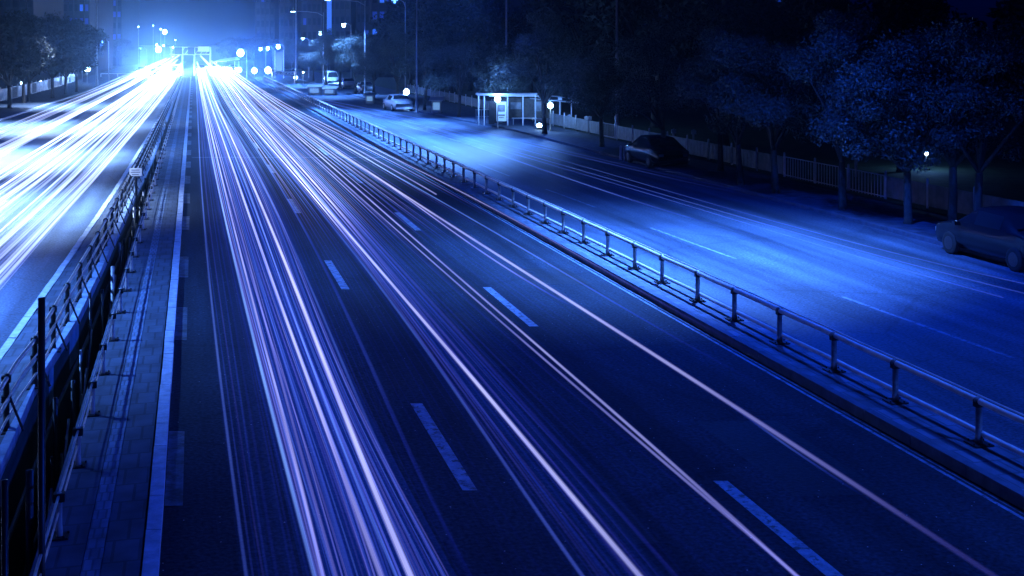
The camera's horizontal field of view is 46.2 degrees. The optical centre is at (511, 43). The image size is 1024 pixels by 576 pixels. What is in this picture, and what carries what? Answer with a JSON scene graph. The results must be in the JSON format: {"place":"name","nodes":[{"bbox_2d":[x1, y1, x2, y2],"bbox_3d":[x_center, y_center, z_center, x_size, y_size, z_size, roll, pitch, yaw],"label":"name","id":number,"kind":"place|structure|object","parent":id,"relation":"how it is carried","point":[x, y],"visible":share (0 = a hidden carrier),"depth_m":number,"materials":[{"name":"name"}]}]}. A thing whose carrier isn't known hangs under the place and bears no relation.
{"place":"outdoors","nodes":[
{"label":"outdoors","id":0,"kind":"place"},
{"bbox_2d":[0,105,170,443],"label":"pavement","id":1,"kind":"structure","parent":0,"point":[19,345],"depth_m":26.00,"materials":[{"name":"concrete"}]},
{"bbox_2d":[0,75,180,485],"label":"guard railing","id":2,"kind":"object","parent":1,"relation":"on","point":[6,401],"visible":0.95,"depth_m":25.07,"materials":[{"name":"metal"}]},
{"bbox_2d":[0,61,186,348],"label":"road","id":3,"kind":"structure","parent":0,"point":[48,215],"depth_m":57.79,"materials":[{"name":"asphalt"}]},
{"bbox_2d":[0,85,149,206],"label":"road marking","id":4,"kind":"object","parent":3,"relation":"on","point":[32,180],"visible":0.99,"depth_m":62.76,"materials":[{"name":"paint"}]},
{"bbox_2d":[29,77,185,575],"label":"median pavement","id":5,"kind":"structure","parent":0,"point":[65,557],"depth_m":18.33,"materials":[{"name":"concrete"}]},
{"bbox_2d":[33,77,183,575],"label":"guard railing","id":6,"kind":"object","parent":5,"relation":"on","point":[58,533],"visible":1,"depth_m":18.94,"materials":[{"name":"metal"}]},
{"bbox_2d":[80,77,187,575],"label":"median pavement","id":7,"kind":"structure","parent":0,"point":[94,551],"depth_m":18.66,"materials":[{"name":"concrete"}]},
{"bbox_2d":[100,77,189,575],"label":"median pavement","id":8,"kind":"structure","parent":0,"point":[123,553],"depth_m":18.67,"materials":[{"name":"concrete"}]},
{"bbox_2d":[0,45,1023,575],"bbox_3d":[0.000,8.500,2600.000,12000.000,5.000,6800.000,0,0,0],"label":"ground","id":9,"kind":"structure","parent":0,"point":[22,457],"depth_m":23.73,"materials":[{"name":"asphalt"}]},
{"bbox_2d":[0,0,62,73],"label":"tower block","id":10,"kind":"structure","parent":9,"relation":"on","point":[38,8],"depth_m":240.96,"materials":[{"name":"blue concrete"}]},
{"bbox_2d":[0,73,77,101],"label":"fence","id":11,"kind":"object","parent":9,"relation":"on","point":[44,85],"visible":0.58,"depth_m":146.29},
{"bbox_2d":[0,77,119,120],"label":"kerb","id":12,"kind":"structure","parent":9,"relation":"on","point":[13,115],"depth_m":120.33,"materials":[{"name":"concrete"}]},
{"bbox_2d":[0,61,154,118],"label":"footway","id":13,"kind":"structure","parent":9,"relation":"on","point":[38,99],"depth_m":145.49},
{"bbox_2d":[0,7,56,107],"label":"street tree","id":14,"kind":"object","parent":13,"relation":"on","point":[28,29],"visible":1,"depth_m":109.55,"materials":[{"name":"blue plant"}]},
{"bbox_2d":[0,14,65,102],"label":"street tree","id":15,"kind":"object","parent":13,"relation":"on","point":[54,29],"visible":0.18,"depth_m":119.84,"materials":[{"name":"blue plant"}]},
{"bbox_2d":[7,11,76,100],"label":"street tree","id":16,"kind":"object","parent":13,"relation":"on","point":[68,46],"visible":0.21,"depth_m":123.79,"materials":[{"name":"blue plant"}]},
{"bbox_2d":[34,10,95,97],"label":"street tree","id":17,"kind":"object","parent":13,"relation":"on","point":[71,27],"visible":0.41,"depth_m":130.06,"materials":[{"name":"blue plant"}]},
{"bbox_2d":[47,31,94,93],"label":"street tree","id":18,"kind":"object","parent":13,"relation":"on","point":[81,56],"visible":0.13,"depth_m":140.54,"materials":[{"name":"blue plant"}]},
{"bbox_2d":[67,24,109,91],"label":"street tree","id":19,"kind":"object","parent":13,"relation":"on","point":[99,34],"visible":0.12,"depth_m":147.41,"materials":[{"name":"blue plant"}]},
{"bbox_2d":[95,0,98,85],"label":"street lamp","id":20,"kind":"object","parent":13,"relation":"on","point":[96,82],"visible":0.65,"depth_m":169.71,"materials":[{"name":"metal"}]},
{"bbox_2d":[0,110,162,360],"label":"kerb","id":21,"kind":"structure","parent":9,"relation":"on","point":[16,332],"depth_m":30.99,"materials":[{"name":"concrete"}]},
{"bbox_2d":[0,122,168,575],"bbox_3d":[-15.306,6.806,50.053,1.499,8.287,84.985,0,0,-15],"label":"guard railing","id":22,"kind":"object","parent":9,"relation":"on","point":[56,467],"visible":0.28,"depth_m":16.61,"materials":[{"name":"metal"}]},
{"bbox_2d":[63,0,112,70],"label":"tower block","id":23,"kind":"structure","parent":9,"relation":"on","point":[84,11],"depth_m":275.81,"materials":[{"name":"grey glass"}]},
{"bbox_2d":[0,77,182,479],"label":"concrete beam","id":24,"kind":"structure","parent":9,"relation":"on","point":[70,332],"depth_m":24.78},
{"bbox_2d":[113,37,134,66],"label":"street tree","id":25,"kind":"object","parent":9,"relation":"on","point":[121,44],"visible":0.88,"depth_m":318.93,"materials":[{"name":"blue plant"}]},
{"bbox_2d":[113,0,139,65],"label":"tower block","id":26,"kind":"structure","parent":9,"relation":"on","point":[126,18],"depth_m":335.06,"materials":[{"name":"grey glass"}]},
{"bbox_2d":[129,168,141,228],"bbox_3d":[-14.405,6.825,45.973,0.460,4.150,0.154,0,0,0],"label":"median sign","id":27,"kind":"object","parent":9,"relation":"on","point":[136,172],"visible":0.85,"depth_m":45.95,"materials":[{"name":"metal"}]},
{"bbox_2d":[142,77,190,575],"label":"kerb","id":28,"kind":"structure","parent":9,"relation":"on","point":[151,556],"depth_m":18.68,"materials":[{"name":"stone"}]},
{"bbox_2d":[216,38,236,65],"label":"street tree","id":29,"kind":"object","parent":9,"relation":"on","point":[223,49],"visible":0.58,"depth_m":328.33,"materials":[{"name":"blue plant"}]},
{"bbox_2d":[226,37,253,67],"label":"street tree","id":30,"kind":"object","parent":9,"relation":"on","point":[236,43],"visible":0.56,"depth_m":298.98,"materials":[{"name":"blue plant"}]},
{"bbox_2d":[255,0,278,67],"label":"tower block","id":31,"kind":"structure","parent":9,"relation":"on","point":[266,18],"depth_m":299.92,"materials":[{"name":"grey"}]},
{"bbox_2d":[279,0,300,68],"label":"tower block","id":32,"kind":"structure","parent":9,"relation":"on","point":[286,22],"depth_m":284.92,"materials":[{"name":"blue glass"}]},
{"bbox_2d":[301,0,322,70],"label":"tower block","id":33,"kind":"structure","parent":9,"relation":"on","point":[311,24],"depth_m":269.92,"materials":[{"name":"blue glass"}]},
{"bbox_2d":[324,71,338,83],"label":"parked van","id":34,"kind":"object","parent":9,"relation":"on","point":[332,77],"visible":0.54,"depth_m":174.06,"materials":[{"name":"grey paint"}]},
{"bbox_2d":[323,0,355,71],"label":"tower block","id":35,"kind":"structure","parent":9,"relation":"on","point":[337,13],"depth_m":254.92,"materials":[{"name":"grey glass"}]},
{"bbox_2d":[356,0,369,73],"bbox_3d":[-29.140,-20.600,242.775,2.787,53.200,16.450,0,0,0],"label":"tower block","id":36,"kind":"structure","parent":9,"relation":"on","point":[360,12],"depth_m":234.92,"materials":[{"name":"blue glass"}]},
{"bbox_2d":[370,0,402,76],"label":"tower block","id":37,"kind":"structure","parent":9,"relation":"on","point":[377,7],"depth_m":214.92,"materials":[{"name":"blue"}]},
{"bbox_2d":[404,2,451,79],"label":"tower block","id":38,"kind":"structure","parent":9,"relation":"on","point":[414,77],"depth_m":200.00,"materials":[{"name":"blue glass"}]},
{"bbox_2d":[429,96,443,112],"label":"kiosk","id":39,"kind":"object","parent":9,"relation":"on","point":[436,104],"visible":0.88,"depth_m":102.75,"materials":[{"name":"blue paint"}]},
{"bbox_2d":[479,0,604,81],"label":"tower block","id":40,"kind":"structure","parent":9,"relation":"on","point":[515,3],"depth_m":190.00,"materials":[{"name":"blue glass"}]},
{"bbox_2d":[245,61,936,238],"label":"footway","id":41,"kind":"structure","parent":9,"relation":"on","point":[887,219],"depth_m":53.25,"materials":[{"name":"concrete"}]},
{"bbox_2d":[260,37,277,67],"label":"street tree","id":42,"kind":"object","parent":41,"relation":"on","point":[273,51],"visible":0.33,"depth_m":298.27,"materials":[{"name":"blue plant"}]},
{"bbox_2d":[278,37,306,75],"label":"street tree","id":43,"kind":"object","parent":41,"relation":"on","point":[285,48],"visible":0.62,"depth_m":223.02,"materials":[{"name":"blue plant"}]},
{"bbox_2d":[287,41,317,77],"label":"street tree","id":44,"kind":"object","parent":41,"relation":"on","point":[303,45],"visible":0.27,"depth_m":204.06,"materials":[{"name":"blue plant"}]},
{"bbox_2d":[297,43,324,81],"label":"street tree","id":45,"kind":"object","parent":41,"relation":"on","point":[310,64],"visible":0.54,"depth_m":187.67,"materials":[{"name":"blue plant"}]},
{"bbox_2d":[298,28,336,84],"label":"street tree","id":46,"kind":"object","parent":41,"relation":"on","point":[321,41],"visible":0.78,"depth_m":171.06,"materials":[{"name":"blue plant"}]},
{"bbox_2d":[326,34,363,88],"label":"street tree","id":47,"kind":"object","parent":41,"relation":"on","point":[332,53],"visible":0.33,"depth_m":156.33,"materials":[{"name":"blue plant"}]},
{"bbox_2d":[341,78,353,88],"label":"parked car","id":48,"kind":"object","parent":41,"relation":"on","point":[347,82],"visible":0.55,"depth_m":158.41,"materials":[{"name":"blue paint"}]},
{"bbox_2d":[331,35,370,92],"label":"street tree","id":49,"kind":"object","parent":41,"relation":"on","point":[342,50],"visible":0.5,"depth_m":141.42,"materials":[{"name":"blue plant"}]},
{"bbox_2d":[347,0,365,92],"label":"street lamp","id":50,"kind":"object","parent":41,"relation":"on","point":[364,40],"visible":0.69,"depth_m":139.96,"materials":[{"name":"metal"}]},
{"bbox_2d":[357,81,375,92],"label":"parked car","id":51,"kind":"object","parent":41,"relation":"on","point":[360,86],"visible":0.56,"depth_m":144.75,"materials":[{"name":"blue paint"}]},
{"bbox_2d":[351,39,395,91],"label":"street tree","id":52,"kind":"object","parent":41,"relation":"on","point":[377,54],"visible":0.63,"depth_m":129.30,"materials":[{"name":"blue plant"}]},
{"bbox_2d":[359,23,418,93],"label":"street tree","id":53,"kind":"object","parent":41,"relation":"on","point":[394,47],"visible":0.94,"depth_m":116.83,"materials":[{"name":"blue plant"}]},
{"bbox_2d":[401,34,458,109],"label":"street tree","id":54,"kind":"object","parent":41,"relation":"on","point":[423,46],"visible":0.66,"depth_m":106.81,"materials":[{"name":"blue plant"}]},
{"bbox_2d":[421,40,492,116],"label":"street tree","id":55,"kind":"object","parent":41,"relation":"on","point":[437,76],"visible":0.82,"depth_m":96.85,"materials":[{"name":"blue plant"}]},
{"bbox_2d":[466,42,532,123],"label":"street tree","id":56,"kind":"object","parent":41,"relation":"on","point":[498,57],"visible":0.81,"depth_m":87.36,"materials":[{"name":"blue plant"}]},
{"bbox_2d":[476,92,578,124],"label":"bus shelter","id":57,"kind":"object","parent":41,"relation":"on","point":[522,108],"visible":0.81,"depth_m":86.84,"materials":[{"name":"glass"}]},
{"bbox_2d":[490,10,583,133],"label":"street tree","id":58,"kind":"object","parent":41,"relation":"on","point":[547,34],"visible":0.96,"depth_m":77.42,"materials":[{"name":"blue plant"}]},
{"bbox_2d":[557,41,640,146],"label":"street tree","id":59,"kind":"object","parent":41,"relation":"on","point":[587,67],"visible":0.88,"depth_m":67.91,"materials":[{"name":"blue plant"}]},
{"bbox_2d":[673,27,793,185],"bbox_3d":[9.556,2.687,49.916,5.118,6.760,5.288,0,0,26],"label":"street tree","id":60,"kind":"object","parent":41,"relation":"on","point":[729,120],"visible":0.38,"depth_m":49.19,"materials":[{"name":"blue plant"}]},
{"bbox_2d":[698,31,845,192],"bbox_3d":[9.935,2.777,46.884,6.218,6.577,5.502,0,0,-36],"label":"street tree","id":61,"kind":"object","parent":41,"relation":"on","point":[758,50],"visible":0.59,"depth_m":45.97,"materials":[{"name":"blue plant"}]},
{"bbox_2d":[743,9,901,209],"bbox_3d":[11.544,2.398,43.137,5.499,7.336,6.019,0,0,-28],"label":"street tree","id":62,"kind":"object","parent":41,"relation":"on","point":[833,52],"visible":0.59,"depth_m":42.38,"materials":[{"name":"green plant"}]},
{"bbox_2d":[822,39,985,223],"bbox_3d":[12.797,2.942,39.764,5.103,6.245,4.597,0,0,0],"label":"street tree","id":63,"kind":"object","parent":41,"relation":"on","point":[884,142],"visible":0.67,"depth_m":38.89,"materials":[{"name":"green plant"}]},
{"bbox_2d":[254,77,1023,509],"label":"kerb","id":64,"kind":"structure","parent":9,"relation":"on","point":[968,469],"depth_m":21.74,"materials":[{"name":"concrete"}]},
{"bbox_2d":[261,77,1023,449],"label":"kerb","id":65,"kind":"structure","parent":9,"relation":"on","point":[763,321],"depth_m":23.61,"materials":[{"name":"concrete"}]},
{"bbox_2d":[292,77,1006,263],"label":"kerb","id":66,"kind":"structure","parent":9,"relation":"on","point":[862,222],"depth_m":46.71,"materials":[{"name":"concrete"}]},
{"bbox_2d":[140,0,1009,44],"label":"sky","id":67,"kind":"structure","parent":0,"point":[189,22],"materials":[{"name":"blue"}]},
{"bbox_2d":[159,61,1023,575],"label":"road","id":68,"kind":"structure","parent":0,"point":[311,449],"depth_m":19.47,"materials":[{"name":"asphalt"}]},
{"bbox_2d":[164,81,192,505],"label":"edge marking","id":69,"kind":"object","parent":68,"relation":"on","point":[174,479],"visible":0.86,"depth_m":17.99,"materials":[{"name":"paint"}]},
{"bbox_2d":[169,46,210,75],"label":"sign gantry","id":70,"kind":"object","parent":68,"relation":"on","point":[190,50],"visible":0.94,"depth_m":224.86,"materials":[{"name":"metal"}]},
{"bbox_2d":[251,272,298,295],"bbox_3d":[-5.959,5.990,29.995,0.997,0.001,3.237,0,0,-14],"label":"road patch","id":71,"kind":"object","parent":68,"relation":"on","point":[274,284],"visible":1,"depth_m":29.89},
{"bbox_2d":[192,157,386,157],"bbox_3d":[-11.759,5.986,63.350,10.380,0.001,0.300,0,0,0],"label":"crossing line","id":72,"kind":"object","parent":68,"relation":"on","point":[289,157],"visible":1,"depth_m":63.29,"materials":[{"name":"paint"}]},
{"bbox_2d":[211,73,476,489],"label":"lane marking","id":73,"kind":"object","parent":68,"relation":"on","point":[461,476],"visible":0.98,"depth_m":18.40,"materials":[{"name":"paint"}]},
{"bbox_2d":[425,313,517,366],"bbox_3d":[-0.885,5.990,24.499,0.899,0.001,4.773,0,0,-15],"label":"road patch","id":74,"kind":"object","parent":68,"relation":"on","point":[471,340],"visible":1,"depth_m":24.25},
{"bbox_2d":[230,74,842,575],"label":"lane marking","id":75,"kind":"object","parent":68,"relation":"on","point":[790,538],"visible":0.98,"depth_m":15.30,"materials":[{"name":"paint"}]},
{"bbox_2d":[510,268,590,283],"bbox_3d":[0.976,5.990,30.995,1.483,0.001,2.528,0,0,-14],"label":"road patch","id":76,"kind":"object","parent":68,"relation":"on","point":[549,275],"visible":1,"depth_m":30.92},
{"bbox_2d":[570,492,659,544],"bbox_3d":[1.268,5.990,15.195,0.610,0.001,1.789,0,0,-14],"label":"road patch","id":77,"kind":"object","parent":68,"relation":"on","point":[614,519],"visible":1,"depth_m":15.15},
{"bbox_2d":[254,78,1023,519],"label":"edge line","id":78,"kind":"object","parent":68,"relation":"on","point":[750,358],"visible":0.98,"depth_m":21.61,"materials":[{"name":"paint"}]},
{"bbox_2d":[696,420,888,495],"bbox_3d":[3.958,5.990,17.495,1.288,0.001,3.519,0,0,-14],"label":"road patch","id":79,"kind":"object","parent":68,"relation":"on","point":[791,462],"visible":1,"depth_m":17.30,"materials":[{"name":"asphalt"}]},
{"bbox_2d":[228,61,1023,447],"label":"side road","id":80,"kind":"structure","parent":0,"point":[812,265],"depth_m":33.54,"materials":[{"name":"asphalt"}]},
{"bbox_2d":[240,36,267,67],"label":"street tree","id":81,"kind":"object","parent":80,"relation":"on","point":[261,42],"visible":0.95,"depth_m":288.98,"materials":[{"name":"blue plant"}]},
{"bbox_2d":[276,50,283,77],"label":"billboard","id":82,"kind":"object","parent":80,"relation":"on","point":[279,61],"visible":0.92,"depth_m":209.85,"materials":[{"name":"blue"}]},
{"bbox_2d":[295,0,297,82],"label":"mast","id":83,"kind":"object","parent":80,"relation":"on","point":[296,39],"visible":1,"depth_m":185.92,"materials":[{"name":"metal"}]},
{"bbox_2d":[305,84,323,94],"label":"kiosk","id":84,"kind":"object","parent":80,"relation":"on","point":[314,89],"visible":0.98,"depth_m":139.93,"materials":[{"name":"blue paint"}]},
{"bbox_2d":[321,86,338,94],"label":"kiosk","id":85,"kind":"object","parent":80,"relation":"on","point":[329,90],"visible":1,"depth_m":139.93,"materials":[{"name":"blue paint"}]},
{"bbox_2d":[363,92,376,102],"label":"kiosk","id":86,"kind":"object","parent":80,"relation":"on","point":[370,97],"visible":1,"depth_m":120.92,"materials":[{"name":"white paint"}]},
{"bbox_2d":[383,94,412,110],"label":"parked car","id":87,"kind":"object","parent":80,"relation":"on","point":[393,102],"visible":1,"depth_m":107.02,"materials":[{"name":"grey paint"}]},
{"bbox_2d":[415,0,418,112],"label":"street lamp","id":88,"kind":"object","parent":80,"relation":"on","point":[416,106],"visible":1,"depth_m":104.59,"materials":[{"name":"metal"}]},
{"bbox_2d":[625,135,688,167],"bbox_3d":[7.113,5.258,59.500,2.180,1.475,4.640,0,0,-15],"label":"parked car","id":89,"kind":"object","parent":80,"relation":"on","point":[650,150],"visible":1,"depth_m":58.14,"materials":[{"name":"grey paint"}]},
{"bbox_2d":[328,104,1014,357],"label":"side road marking","id":90,"kind":"object","parent":80,"relation":"on","point":[1003,354],"visible":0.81,"depth_m":27.48,"materials":[{"name":"paint"}]},
{"bbox_2d":[935,205,1023,271],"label":"parked car","id":91,"kind":"object","parent":80,"relation":"on","point":[997,231],"visible":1,"depth_m":32.77,"materials":[{"name":"grey paint"}]},
{"bbox_2d":[299,69,958,223],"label":"cycle path","id":92,"kind":"structure","parent":0,"point":[928,217],"depth_m":52.29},
{"bbox_2d":[651,24,773,170],"bbox_3d":[9.405,2.553,56.619,5.759,7.020,5.262,0,0,4],"label":"street tree","id":93,"kind":"object","parent":92,"relation":"on","point":[674,97],"visible":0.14,"depth_m":56.49,"materials":[{"name":"green plant"}]},
{"bbox_2d":[862,15,1023,220],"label":"street tree","id":94,"kind":"object","parent":92,"relation":"on","point":[986,64],"visible":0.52,"depth_m":38.41,"materials":[{"name":"green plant"}]},
{"bbox_2d":[869,21,1023,210],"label":"street tree","id":95,"kind":"object","parent":92,"relation":"on","point":[980,165],"visible":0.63,"depth_m":38.68,"materials":[{"name":"green plant"}]},
{"bbox_2d":[256,77,1023,489],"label":"verge pavement","id":96,"kind":"structure","parent":0,"point":[952,437],"depth_m":22.67,"materials":[{"name":"concrete"}]},
{"bbox_2d":[264,76,1023,456],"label":"guard railing","id":97,"kind":"object","parent":96,"relation":"on","point":[896,364],"visible":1,"depth_m":24.48,"materials":[{"name":"metal"}]},
{"bbox_2d":[315,70,1023,217],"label":"lawn","id":98,"kind":"structure","parent":0,"point":[1002,178],"depth_m":66.03,"materials":[{"name":"green plant"}]},
{"bbox_2d":[348,26,386,79],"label":"street tree","id":99,"kind":"object","parent":98,"relation":"on","point":[370,37],"visible":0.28,"depth_m":198.76,"materials":[{"name":"green plant"}]},
{"bbox_2d":[369,0,430,84],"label":"street tree","id":100,"kind":"object","parent":98,"relation":"on","point":[395,15],"visible":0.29,"depth_m":163.21,"materials":[{"name":"green plant"}]},
{"bbox_2d":[404,0,500,94],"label":"street tree","id":101,"kind":"object","parent":98,"relation":"on","point":[434,16],"visible":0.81,"depth_m":138.37,"materials":[{"name":"green plant"}]},
{"bbox_2d":[432,0,512,90],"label":"street tree","id":102,"kind":"object","parent":98,"relation":"on","point":[453,4],"visible":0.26,"depth_m":149.57,"materials":[{"name":"green plant"}]},
{"bbox_2d":[467,12,535,97],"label":"street tree","id":103,"kind":"object","parent":98,"relation":"on","point":[496,34],"visible":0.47,"depth_m":116.11,"materials":[{"name":"green plant"}]},
{"bbox_2d":[508,0,566,97],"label":"street tree","id":104,"kind":"object","parent":98,"relation":"on","point":[521,16],"visible":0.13,"depth_m":127.86,"materials":[{"name":"green plant"}]},
{"bbox_2d":[613,0,618,136],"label":"street lamp","id":105,"kind":"object","parent":98,"relation":"on","point":[616,38],"visible":0.44,"depth_m":76.85,"materials":[{"name":"metal"}]},
{"bbox_2d":[407,84,1023,214],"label":"fence","id":106,"kind":"object","parent":98,"relation":"on","point":[927,194],"visible":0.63,"depth_m":55.43,"materials":[{"name":"metal"}]},
{"bbox_2d":[657,0,787,144],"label":"street tree","id":107,"kind":"object","parent":98,"relation":"on","point":[725,13],"visible":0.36,"depth_m":69.65,"materials":[{"name":"green plant"}]},
{"bbox_2d":[702,0,828,134],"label":"street tree","id":108,"kind":"object","parent":98,"relation":"on","point":[793,8],"visible":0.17,"depth_m":78.05,"materials":[{"name":"green plant"}]},
{"bbox_2d":[778,0,907,155],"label":"street tree","id":109,"kind":"object","parent":98,"relation":"on","point":[806,19],"visible":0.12,"depth_m":63.87,"materials":[{"name":"green plant"}]},
{"bbox_2d":[820,0,988,171],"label":"street tree","id":110,"kind":"object","parent":98,"relation":"on","point":[914,15],"visible":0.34,"depth_m":54.30,"materials":[{"name":"green plant"}]},
{"bbox_2d":[981,0,1023,137],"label":"street tree","id":111,"kind":"object","parent":98,"relation":"on","point":[1016,8],"visible":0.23,"depth_m":40.62,"materials":[{"name":"green plant"}]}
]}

